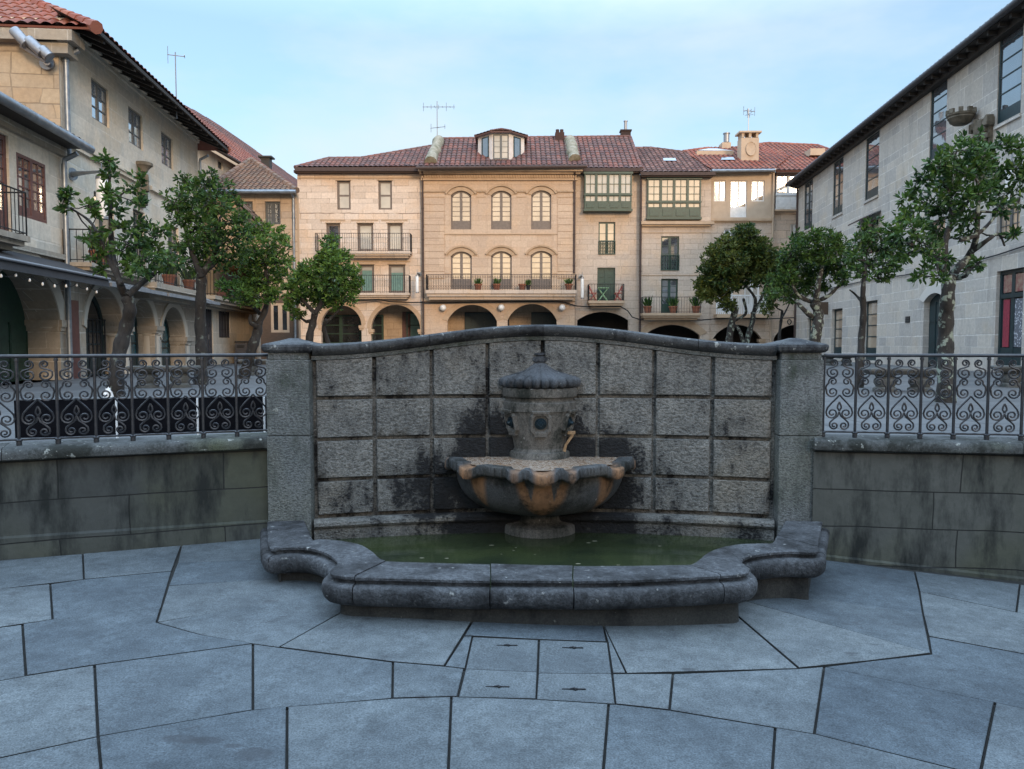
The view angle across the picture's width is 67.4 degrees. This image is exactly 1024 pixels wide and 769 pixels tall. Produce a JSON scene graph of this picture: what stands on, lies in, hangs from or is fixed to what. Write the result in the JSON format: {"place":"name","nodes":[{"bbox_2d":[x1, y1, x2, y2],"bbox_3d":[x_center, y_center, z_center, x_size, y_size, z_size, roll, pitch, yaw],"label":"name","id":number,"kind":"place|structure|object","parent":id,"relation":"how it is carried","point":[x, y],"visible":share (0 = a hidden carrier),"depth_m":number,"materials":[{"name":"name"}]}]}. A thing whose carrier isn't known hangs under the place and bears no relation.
{"place":"outdoors","nodes":[
{"label":"outdoors","id":0,"kind":"place"},
{"bbox_2d":[0,91,94,383],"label":"stone house","id":1,"kind":"structure","parent":0,"point":[35,316],"depth_m":17.02,"materials":[{"name":"white paint"}]},
{"bbox_2d":[0,134,8,230],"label":"balcony door","id":2,"kind":"structure","parent":1,"relation":"in","point":[3,167],"depth_m":15.55,"materials":[{"name":"red paint"}]},
{"bbox_2d":[0,270,28,382],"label":"door","id":3,"kind":"structure","parent":1,"relation":"in","point":[13,333],"depth_m":17.03,"materials":[{"name":"green paint"}]},
{"bbox_2d":[16,152,46,223],"bbox_3d":[-10.359,-4.205,16.529,0.134,1.297,1.186,0,3,-2],"label":"window","id":4,"kind":"structure","parent":1,"relation":"in","point":[31,179],"depth_m":16.55,"materials":[{"name":"red paint"}]},
{"bbox_2d":[0,251,110,286],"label":"awning","id":5,"kind":"object","parent":1,"relation":"attached to","point":[19,262],"visible":1,"depth_m":15.55,"materials":[{"name":"grey fabric"}]},
{"bbox_2d":[0,273,100,293],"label":"string lights","id":6,"kind":"object","parent":5,"relation":"hanging from","point":[42,283],"visible":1,"depth_m":15.21,"materials":[{"name":"white plastic"}]},
{"bbox_2d":[185,105,296,186],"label":"roof","id":7,"kind":"structure","parent":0,"point":[266,160],"depth_m":48.90,"materials":[{"name":"red ceramic"}]},
{"bbox_2d":[237,359,266,375],"bbox_3d":[-6.644,-0.459,20.481,1.260,0.415,0.440,-1,3,-23],"label":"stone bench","id":8,"kind":"object","parent":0,"point":[254,367],"visible":0.21,"depth_m":20.26,"materials":[{"name":"stone"}]},
{"bbox_2d":[294,144,431,343],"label":"stone house","id":9,"kind":"structure","parent":0,"point":[367,208],"depth_m":44.81,"materials":[{"name":"stone"}]},
{"bbox_2d":[327,224,339,249],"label":"balcony door","id":10,"kind":"structure","parent":9,"relation":"in","point":[335,228],"depth_m":44.94,"materials":[{"name":"beige paint"}]},
{"bbox_2d":[323,315,360,343],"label":"shop window","id":11,"kind":"structure","parent":9,"relation":"in","point":[342,328],"depth_m":47.61,"materials":[{"name":"glass"}]},
{"bbox_2d":[337,181,350,209],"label":"window","id":12,"kind":"structure","parent":9,"relation":"in","point":[343,187],"depth_m":44.83,"materials":[{"name":"glass"}]},
{"bbox_2d":[358,224,372,249],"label":"balcony door","id":13,"kind":"structure","parent":9,"relation":"in","point":[362,228],"depth_m":44.95,"materials":[{"name":"beige paint"}]},
{"bbox_2d":[360,265,373,292],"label":"balcony door","id":14,"kind":"structure","parent":9,"relation":"in","point":[368,270],"depth_m":45.07,"materials":[{"name":"beige paint"}]},
{"bbox_2d":[372,315,383,340],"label":"shop window","id":15,"kind":"structure","parent":9,"relation":"in","point":[378,323],"depth_m":47.61,"materials":[{"name":"glass"}]},
{"bbox_2d":[379,181,391,209],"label":"window","id":16,"kind":"structure","parent":9,"relation":"in","point":[385,187],"depth_m":44.83,"materials":[{"name":"glass"}]},
{"bbox_2d":[388,224,402,249],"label":"balcony door","id":17,"kind":"structure","parent":9,"relation":"in","point":[392,228],"depth_m":44.96,"materials":[{"name":"beige paint"}]},
{"bbox_2d":[389,265,404,292],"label":"balcony door","id":18,"kind":"structure","parent":9,"relation":"in","point":[398,270],"depth_m":45.07,"materials":[{"name":"beige paint"}]},
{"bbox_2d":[402,312,410,337],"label":"door","id":19,"kind":"structure","parent":9,"relation":"in","point":[404,334],"depth_m":47.60,"materials":[{"name":"red paint"}]},
{"bbox_2d":[406,312,419,336],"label":"shop window","id":20,"kind":"structure","parent":9,"relation":"in","point":[414,325],"depth_m":47.58,"materials":[{"name":"glass"}]},
{"bbox_2d":[416,128,586,334],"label":"stone house","id":21,"kind":"structure","parent":0,"point":[497,203],"depth_m":44.51,"materials":[{"name":"beige stone"}]},
{"bbox_2d":[451,191,470,228],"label":"window","id":22,"kind":"structure","parent":21,"relation":"in","point":[460,200],"depth_m":44.56,"materials":[{"name":"glass"}]},
{"bbox_2d":[451,252,471,288],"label":"balcony door","id":23,"kind":"structure","parent":21,"relation":"in","point":[461,262],"depth_m":44.75,"materials":[{"name":"beige paint"}]},
{"bbox_2d":[465,312,495,329],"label":"shop door","id":24,"kind":"structure","parent":21,"relation":"in","point":[473,320],"depth_m":47.63,"materials":[{"name":"blue paint"}]},
{"bbox_2d":[491,191,510,228],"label":"window","id":25,"kind":"structure","parent":21,"relation":"in","point":[500,200],"depth_m":44.56,"materials":[{"name":"glass"}]},
{"bbox_2d":[491,252,511,288],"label":"balcony door","id":26,"kind":"structure","parent":21,"relation":"in","point":[501,262],"depth_m":44.73,"materials":[{"name":"beige paint"}]},
{"bbox_2d":[531,191,550,228],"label":"window","id":27,"kind":"structure","parent":21,"relation":"in","point":[540,200],"depth_m":44.56,"materials":[{"name":"glass"}]},
{"bbox_2d":[531,251,551,288],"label":"balcony door","id":28,"kind":"structure","parent":21,"relation":"in","point":[541,261],"depth_m":44.75,"materials":[{"name":"beige paint"}]},
{"bbox_2d":[531,312,555,324],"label":"shop door","id":29,"kind":"structure","parent":21,"relation":"in","point":[537,318],"depth_m":47.63,"materials":[{"name":"blue paint"}]},
{"bbox_2d":[358,299,793,320],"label":"overhead cable","id":30,"kind":"object","parent":21,"relation":"attached to","point":[555,301],"visible":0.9,"depth_m":44.54,"materials":[{"name":"black metal"}]},
{"bbox_2d":[0,539,1023,768],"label":"pavement","id":31,"kind":"structure","parent":0,"point":[174,687],"depth_m":3.77,"materials":[{"name":"grey stone"}]},
{"bbox_2d":[0,361,1023,442],"bbox_3d":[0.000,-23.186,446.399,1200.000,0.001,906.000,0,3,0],"label":"square ground","id":32,"kind":"structure","parent":0,"point":[37,389],"depth_m":11.81,"materials":[{"name":"stone"}]},
{"bbox_2d":[0,0,231,378],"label":"stone house","id":33,"kind":"structure","parent":32,"relation":"on","point":[98,88],"depth_m":20.51,"materials":[{"name":"grey paint"}]},
{"bbox_2d":[9,26,54,70],"bbox_3d":[-10.717,-7.588,17.363,0.917,0.779,0.734,0,3,0],"label":"floodlight","id":34,"kind":"object","parent":33,"relation":"attached to","point":[43,54],"visible":1,"depth_m":17.09,"materials":[{"name":"metal"}]},
{"bbox_2d":[71,300,80,378],"bbox_3d":[-10.477,-1.077,18.404,0.030,1.871,0.450,0,3,-5],"label":"side door","id":35,"kind":"structure","parent":33,"relation":"in","point":[74,304],"depth_m":18.42,"materials":[{"name":"red paint"}]},
{"bbox_2d":[69,163,107,219],"bbox_3d":[-9.987,-4.546,18.149,1.046,1.310,0.292,1,3,19],"label":"hanging lamp","id":36,"kind":"object","parent":33,"relation":"attached to","point":[74,174],"visible":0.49,"depth_m":17.98,"materials":[{"name":"white glass"}]},
{"bbox_2d":[86,296,106,375],"bbox_3d":[-11.134,-1.377,20.099,0.147,2.289,2.261,0,3,-5],"label":"arched door","id":37,"kind":"structure","parent":33,"relation":"in","point":[95,339],"depth_m":20.69,"materials":[{"name":"blue paint"}]},
{"bbox_2d":[91,79,106,126],"bbox_3d":[-10.758,-7.285,19.907,0.120,1.002,1.031,0,3,-2],"label":"window","id":38,"kind":"structure","parent":33,"relation":"in","point":[99,108],"depth_m":20.00,"materials":[{"name":"glass"}]},
{"bbox_2d":[94,192,110,262],"bbox_3d":[-10.782,-3.963,20.129,0.132,1.976,1.194,0,3,-2],"label":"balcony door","id":39,"kind":"structure","parent":33,"relation":"in","point":[99,223],"depth_m":20.07,"materials":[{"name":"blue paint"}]},
{"bbox_2d":[128,107,140,148],"bbox_3d":[-10.982,-7.406,22.237,0.123,1.018,1.056,0,3,-2],"label":"window","id":40,"kind":"structure","parent":33,"relation":"in","point":[134,119],"depth_m":22.37,"materials":[{"name":"glass"}]},
{"bbox_2d":[131,317,138,365],"bbox_3d":[-11.430,-1.457,22.674,0.050,2.171,1.875,0,3,-5],"label":"arched door","id":41,"kind":"structure","parent":33,"relation":"in","point":[134,338],"depth_m":23.44,"materials":[{"name":"blue paint"}]},
{"bbox_2d":[136,161,152,207],"bbox_3d":[-10.810,-5.859,22.524,0.540,1.310,0.540,0,3,0],"label":"stone corbel","id":42,"kind":"object","parent":33,"relation":"attached to","point":[144,166],"visible":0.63,"depth_m":22.40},
{"bbox_2d":[109,280,219,304],"bbox_3d":[-10.549,-2.792,23.267,0.770,0.320,9.516,0,3,-5],"label":"awning","id":43,"kind":"object","parent":33,"relation":"attached to","point":[112,283],"visible":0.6,"depth_m":21.79,"materials":[{"name":"grey fabric"}]},
{"bbox_2d":[161,133,170,168],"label":"window","id":44,"kind":"structure","parent":33,"relation":"in","point":[165,141],"depth_m":25.00,"materials":[{"name":"glass"}]},
{"bbox_2d":[161,317,170,365],"bbox_3d":[-11.680,-1.530,25.288,0.050,2.035,2.273,0,3,-5],"label":"arched door","id":45,"kind":"structure","parent":33,"relation":"in","point":[165,341],"depth_m":26.07,"materials":[{"name":"blue paint"}]},
{"bbox_2d":[159,264,176,285],"bbox_3d":[-10.595,-3.477,23.741,0.641,0.926,0.697,-2,3,-28],"label":"flower pot","id":46,"kind":"object","parent":33,"relation":"on","point":[168,275],"visible":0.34,"depth_m":23.63,"materials":[{"name":"ceramic"}]},
{"bbox_2d":[180,267,196,289],"bbox_3d":[-10.821,-3.573,25.676,0.596,0.909,0.675,1,3,21],"label":"flower pot","id":47,"kind":"object","parent":33,"relation":"on","point":[187,283],"visible":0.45,"depth_m":25.54,"materials":[{"name":"ceramic"}]},
{"bbox_2d":[52,147,187,397],"bbox_3d":[-5.954,-1.677,11.905,1.954,3.901,1.230,2,3,28],"label":"tree","id":48,"kind":"object","parent":32,"relation":"on","point":[121,341],"visible":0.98,"depth_m":11.84,"materials":[{"name":"green plant"}]},
{"bbox_2d":[115,396,196,437],"bbox_3d":[-3.135,0.297,6.733,0.691,0.382,0.160,-1,3,-14],"label":"barrier panel","id":49,"kind":"object","parent":32,"relation":"on","point":[151,422],"visible":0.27,"depth_m":6.72,"materials":[{"name":"black fabric"}]},
{"bbox_2d":[14,397,115,437],"bbox_3d":[-3.814,0.281,6.568,0.776,0.332,0.034,-1,3,-14],"label":"barrier panel","id":50,"kind":"object","parent":49,"relation":"attached to","point":[38,426],"visible":0.56,"depth_m":6.55,"materials":[{"name":"black fabric"}]},
{"bbox_2d":[125,365,200,387],"bbox_3d":[-6.679,-0.150,14.743,1.260,0.415,0.440,0,3,-6],"label":"stone bench","id":51,"kind":"object","parent":32,"relation":"on","point":[150,379],"visible":0.6,"depth_m":14.59,"materials":[{"name":"stone"}]},
{"bbox_2d":[159,166,255,384],"bbox_3d":[-6.212,-2.192,15.677,2.082,4.450,1.590,3,4,40],"label":"tree","id":52,"kind":"object","parent":32,"relation":"on","point":[216,235],"visible":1,"depth_m":15.49,"materials":[{"name":"green plant"}]},
{"bbox_2d":[196,395,262,434],"bbox_3d":[-2.542,0.290,6.876,0.597,0.382,0.160,-1,3,-14],"label":"barrier panel","id":53,"kind":"object","parent":32,"relation":"on","point":[220,420],"visible":0.62,"depth_m":6.86,"materials":[{"name":"black fabric"}]},
{"bbox_2d":[187,107,274,358],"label":"stone house","id":54,"kind":"structure","parent":32,"relation":"on","point":[237,154],"depth_m":33.91,"materials":[{"name":"grey paint"}]},
{"bbox_2d":[206,269,259,364],"bbox_3d":[-12.311,-2.642,32.081,2.300,3.526,8.680,0,3,-5],"label":"stone annex","id":55,"kind":"object","parent":32,"relation":"on","point":[227,324],"visible":0.32,"depth_m":31.05,"materials":[{"name":"grey stone"}]},
{"bbox_2d":[206,309,212,364],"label":"door","id":56,"kind":"structure","parent":55,"relation":"in","point":[208,312],"depth_m":29.47,"materials":[{"name":"brown wood"}]},
{"bbox_2d":[234,341,247,359],"bbox_3d":[-11.321,-1.384,32.307,0.540,0.890,0.549,0,3,-5],"label":"litter bin","id":57,"kind":"object","parent":32,"relation":"on","point":[241,346],"visible":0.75,"depth_m":32.05,"materials":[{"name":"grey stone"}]},
{"bbox_2d":[206,157,300,358],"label":"stone house","id":58,"kind":"structure","parent":32,"relation":"on","point":[267,193],"depth_m":30.59,"materials":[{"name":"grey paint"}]},
{"bbox_2d":[266,202,280,223],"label":"window","id":59,"kind":"structure","parent":58,"relation":"in","point":[273,214],"depth_m":30.59,"materials":[{"name":"glass"}]},
{"bbox_2d":[271,303,289,332],"bbox_3d":[-9.269,-2.670,30.746,0.737,1.177,0.050,0,3,0],"label":"shop window","id":60,"kind":"structure","parent":58,"relation":"in","point":[279,317],"depth_m":30.74,"materials":[{"name":"beige glass"}]},
{"bbox_2d":[214,216,295,378],"bbox_3d":[-6.076,-1.987,18.207,2.028,3.999,1.526,0,3,0],"label":"tree","id":61,"kind":"object","parent":32,"relation":"on","point":[249,288],"visible":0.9,"depth_m":18.07,"materials":[{"name":"green plant"}]},
{"bbox_2d":[280,231,365,343],"bbox_3d":[-5.893,-2.574,23.878,2.697,4.495,2.083,0,3,0],"label":"tree","id":62,"kind":"object","parent":32,"relation":"on","point":[320,286],"visible":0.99,"depth_m":23.67,"materials":[{"name":"green plant"}]},
{"bbox_2d":[682,131,790,343],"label":"stone house","id":63,"kind":"structure","parent":32,"relation":"on","point":[742,183],"depth_m":44.73,"materials":[{"name":"beige stone"}]},
{"bbox_2d":[714,181,725,200],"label":"window","id":64,"kind":"structure","parent":63,"relation":"in","point":[719,186],"depth_m":44.69,"materials":[{"name":"glass"}]},
{"bbox_2d":[730,181,746,216],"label":"window","id":65,"kind":"structure","parent":63,"relation":"in","point":[738,191],"depth_m":44.72,"materials":[{"name":"glass"}]},
{"bbox_2d":[744,279,758,311],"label":"balcony door","id":66,"kind":"structure","parent":63,"relation":"in","point":[746,292],"depth_m":45.05,"materials":[{"name":"white paint"}]},
{"bbox_2d":[751,181,763,200],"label":"window","id":67,"kind":"structure","parent":63,"relation":"in","point":[757,189],"depth_m":44.70,"materials":[{"name":"glass"}]},
{"bbox_2d":[690,221,785,342],"bbox_3d":[7.764,-2.949,25.786,3.417,5.001,2.399,0,3,0],"label":"tree","id":68,"kind":"object","parent":32,"relation":"on","point":[732,262],"visible":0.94,"depth_m":25.35,"materials":[{"name":"green plant"}]},
{"bbox_2d":[756,283,800,340],"bbox_3d":[10.455,-2.628,29.914,1.953,3.840,1.256,0,3,0],"label":"tree","id":69,"kind":"object","parent":32,"relation":"on","point":[769,305],"visible":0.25,"depth_m":29.85,"materials":[{"name":"green plant"}]},
{"bbox_2d":[759,142,828,341],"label":"stone house","id":70,"kind":"structure","parent":32,"relation":"on","point":[800,158],"depth_m":45.18,"materials":[{"name":"stone"}]},
{"bbox_2d":[761,225,859,342],"bbox_3d":[7.718,-2.158,19.841,1.954,3.945,2.425,3,4,44],"label":"tree","id":71,"kind":"object","parent":32,"relation":"on","point":[822,260],"visible":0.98,"depth_m":19.70,"materials":[{"name":"green plant"}]},
{"bbox_2d":[822,354,854,365],"bbox_3d":[12.354,-0.924,29.110,1.260,0.415,0.440,2,4,34],"label":"stone bench","id":72,"kind":"object","parent":32,"relation":"on","point":[828,360],"visible":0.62,"depth_m":29.07,"materials":[{"name":"stone"}]},
{"bbox_2d":[842,215,910,387],"bbox_3d":[6.935,-1.569,14.648,1.013,3.320,1.397,3,4,43],"label":"tree","id":73,"kind":"object","parent":32,"relation":"on","point":[882,252],"visible":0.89,"depth_m":14.57,"materials":[{"name":"green plant"}]},
{"bbox_2d":[861,368,935,391],"bbox_3d":[6.857,-0.083,13.484,1.260,0.415,0.440,0,3,3],"label":"stone bench","id":74,"kind":"object","parent":32,"relation":"on","point":[892,378],"visible":0.4,"depth_m":13.33,"materials":[{"name":"stone"}]},
{"bbox_2d":[879,124,1023,402],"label":"tree","id":75,"kind":"object","parent":32,"relation":"on","point":[959,170],"visible":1,"depth_m":10.82,"materials":[{"name":"green plant"}]},
{"bbox_2d":[991,365,1021,387],"bbox_3d":[9.937,-0.150,14.743,1.260,0.415,0.440,1,3,23],"label":"stone bench","id":76,"kind":"object","parent":32,"relation":"on","point":[1005,378],"visible":0.58,"depth_m":14.73,"materials":[{"name":"stone"}]},
{"bbox_2d":[8,547,1023,768],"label":"paving joints","id":77,"kind":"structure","parent":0,"point":[450,714],"depth_m":3.74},
{"bbox_2d":[459,669,536,699],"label":"hatch slab","id":78,"kind":"structure","parent":77,"relation":"on","point":[498,684],"depth_m":3.69,"materials":[{"name":"grey stone"}]},
{"bbox_2d":[466,637,537,674],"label":"hatch slab","id":79,"kind":"structure","parent":77,"relation":"on","point":[498,654],"depth_m":4.05,"materials":[{"name":"grey stone"}]},
{"bbox_2d":[260,325,829,628],"bbox_3d":[0.265,0.588,5.749,4.564,2.108,2.795,0,3,0],"label":"wall fountain","id":80,"kind":"object","parent":77,"relation":"on","point":[540,431],"depth_m":6.37,"materials":[{"name":"black stone"}]},
{"bbox_2d":[539,640,610,673],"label":"hatch slab","id":81,"kind":"structure","parent":77,"relation":"on","point":[567,657],"depth_m":4.04,"materials":[{"name":"grey stone"}]},
{"bbox_2d":[537,673,613,706],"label":"hatch slab","id":82,"kind":"structure","parent":77,"relation":"on","point":[590,688],"depth_m":3.68,"materials":[{"name":"grey stone"}]},
{"bbox_2d":[44,0,1011,178],"label":"sky","id":83,"kind":"structure","parent":0,"point":[297,82],"materials":[{"name":"blue"}]},
{"bbox_2d":[333,533,773,590],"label":"water","id":84,"kind":"structure","parent":0,"point":[610,549],"depth_m":6.05,"materials":[{"name":"liquid"}]},
{"bbox_2d":[574,120,642,331],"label":"stone house","id":85,"kind":"structure","parent":0,"point":[607,200],"depth_m":44.96,"materials":[{"name":"beige stone"}]},
{"bbox_2d":[597,268,614,300],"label":"balcony door","id":86,"kind":"structure","parent":85,"relation":"in","point":[605,276],"depth_m":45.18,"materials":[{"name":"green paint"}]},
{"bbox_2d":[598,222,614,254],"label":"window","id":87,"kind":"structure","parent":85,"relation":"in","point":[606,229],"depth_m":45.01,"materials":[{"name":"glass"}]},
{"bbox_2d":[636,146,715,339],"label":"stone house","id":88,"kind":"structure","parent":0,"point":[675,222],"depth_m":44.63,"materials":[{"name":"beige stone"}]},
{"bbox_2d":[642,295,652,312],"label":"flower pot","id":89,"kind":"object","parent":88,"relation":"on","point":[646,303],"visible":0.96,"depth_m":44.18,"materials":[{"name":"ceramic"}]},
{"bbox_2d":[661,279,677,312],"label":"balcony door","id":90,"kind":"structure","parent":88,"relation":"in","point":[669,287],"depth_m":44.92,"materials":[{"name":"green paint"}]},
{"bbox_2d":[661,236,678,268],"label":"window","id":91,"kind":"structure","parent":88,"relation":"in","point":[669,244],"depth_m":44.77,"materials":[{"name":"glass"}]},
{"bbox_2d":[665,295,678,312],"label":"flower pot","id":92,"kind":"object","parent":88,"relation":"on","point":[674,301],"visible":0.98,"depth_m":44.18,"materials":[{"name":"ceramic"}]},
{"bbox_2d":[689,295,702,312],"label":"flower pot","id":93,"kind":"object","parent":88,"relation":"on","point":[696,307],"visible":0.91,"depth_m":44.19,"materials":[{"name":"ceramic"}]},
{"bbox_2d":[785,0,1023,372],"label":"stone house","id":94,"kind":"structure","parent":0,"point":[848,182],"depth_m":27.16,"materials":[{"name":"grey stone"}]},
{"bbox_2d":[804,179,812,230],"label":"window","id":95,"kind":"structure","parent":94,"relation":"in","point":[808,186],"depth_m":41.53,"materials":[{"name":"glass"}]},
{"bbox_2d":[833,157,843,215],"bbox_3d":[15.572,-9.392,36.553,0.162,2.579,1.443,0,3,2],"label":"window","id":96,"kind":"structure","parent":94,"relation":"in","point":[838,166],"depth_m":36.58,"materials":[{"name":"glass"}]},
{"bbox_2d":[834,308,842,358],"bbox_3d":[15.653,-2.426,36.628,0.172,2.366,1.564,0,3,2],"label":"door","id":97,"kind":"structure","parent":94,"relation":"in","point":[838,312],"depth_m":36.90,"materials":[{"name":"blue paint"}]},
{"bbox_2d":[866,300,877,360],"bbox_3d":[15.226,-2.264,32.309,0.173,2.506,1.573,0,3,2],"label":"door","id":98,"kind":"structure","parent":94,"relation":"in","point":[871,334],"depth_m":32.58,"materials":[{"name":"blue paint"}]},
{"bbox_2d":[865,130,879,200],"bbox_3d":[15.138,-9.132,32.167,0.171,2.638,1.527,0,3,1],"label":"window","id":99,"kind":"structure","parent":94,"relation":"in","point":[872,160],"depth_m":32.28,"materials":[{"name":"glass"}]},
{"bbox_2d":[830,245,1023,288],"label":"wall cable","id":100,"kind":"object","parent":94,"relation":"attached to","point":[955,264],"depth_m":22.64,"materials":[{"name":"black metal"}]},
{"bbox_2d":[928,294,940,367],"bbox_3d":[14.647,-1.850,26.331,0.035,2.563,1.681,0,3,6],"label":"door","id":101,"kind":"structure","parent":94,"relation":"in","point":[934,303],"depth_m":26.75,"materials":[{"name":"blue paint"}]},
{"bbox_2d":[930,80,947,159],"bbox_3d":[14.539,-8.959,26.102,0.143,2.485,1.250,0,3,2],"label":"window","id":102,"kind":"structure","parent":94,"relation":"in","point":[939,95],"depth_m":26.20,"materials":[{"name":"glass"}]},
{"bbox_2d":[945,106,994,178],"bbox_3d":[13.950,-7.365,23.294,0.827,2.124,1.669,-1,3,-20],"label":"stone coat of arms","id":103,"kind":"object","parent":94,"relation":"attached to","point":[960,117],"visible":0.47,"depth_m":23.27},
{"bbox_2d":[999,197,1020,238],"bbox_3d":[14.133,-4.679,21.705,0.139,1.034,1.203,0,3,2],"label":"window","id":104,"kind":"structure","parent":94,"relation":"in","point":[1014,218],"depth_m":21.74,"materials":[{"name":"glass"}]},
{"bbox_2d":[997,25,1023,124],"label":"window","id":105,"kind":"structure","parent":94,"relation":"in","point":[1011,48],"depth_m":21.73,"materials":[{"name":"glass"}]},
{"bbox_2d":[997,268,1023,365],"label":"shop door","id":106,"kind":"structure","parent":94,"relation":"in","point":[1011,281],"depth_m":21.74,"materials":[{"name":"blue paint"}]},
{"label":"ground","id":107,"kind":"structure","parent":0,"visible":0},
{"bbox_2d":[0,432,267,559],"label":"retaining wall","id":108,"kind":"structure","parent":107,"relation":"on","point":[71,497],"depth_m":5.94,"materials":[{"name":"stone"}]},
{"bbox_2d":[0,353,267,445],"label":"iron railing","id":109,"kind":"object","parent":108,"relation":"on","point":[131,393],"visible":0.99,"depth_m":5.99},
{"bbox_2d":[812,434,1023,582],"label":"retaining wall","id":110,"kind":"structure","parent":107,"relation":"on","point":[943,504],"depth_m":6.08,"materials":[{"name":"stone"}]},
{"bbox_2d":[821,354,1023,440],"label":"iron railing","id":111,"kind":"object","parent":110,"relation":"on","point":[954,390],"visible":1,"depth_m":6.13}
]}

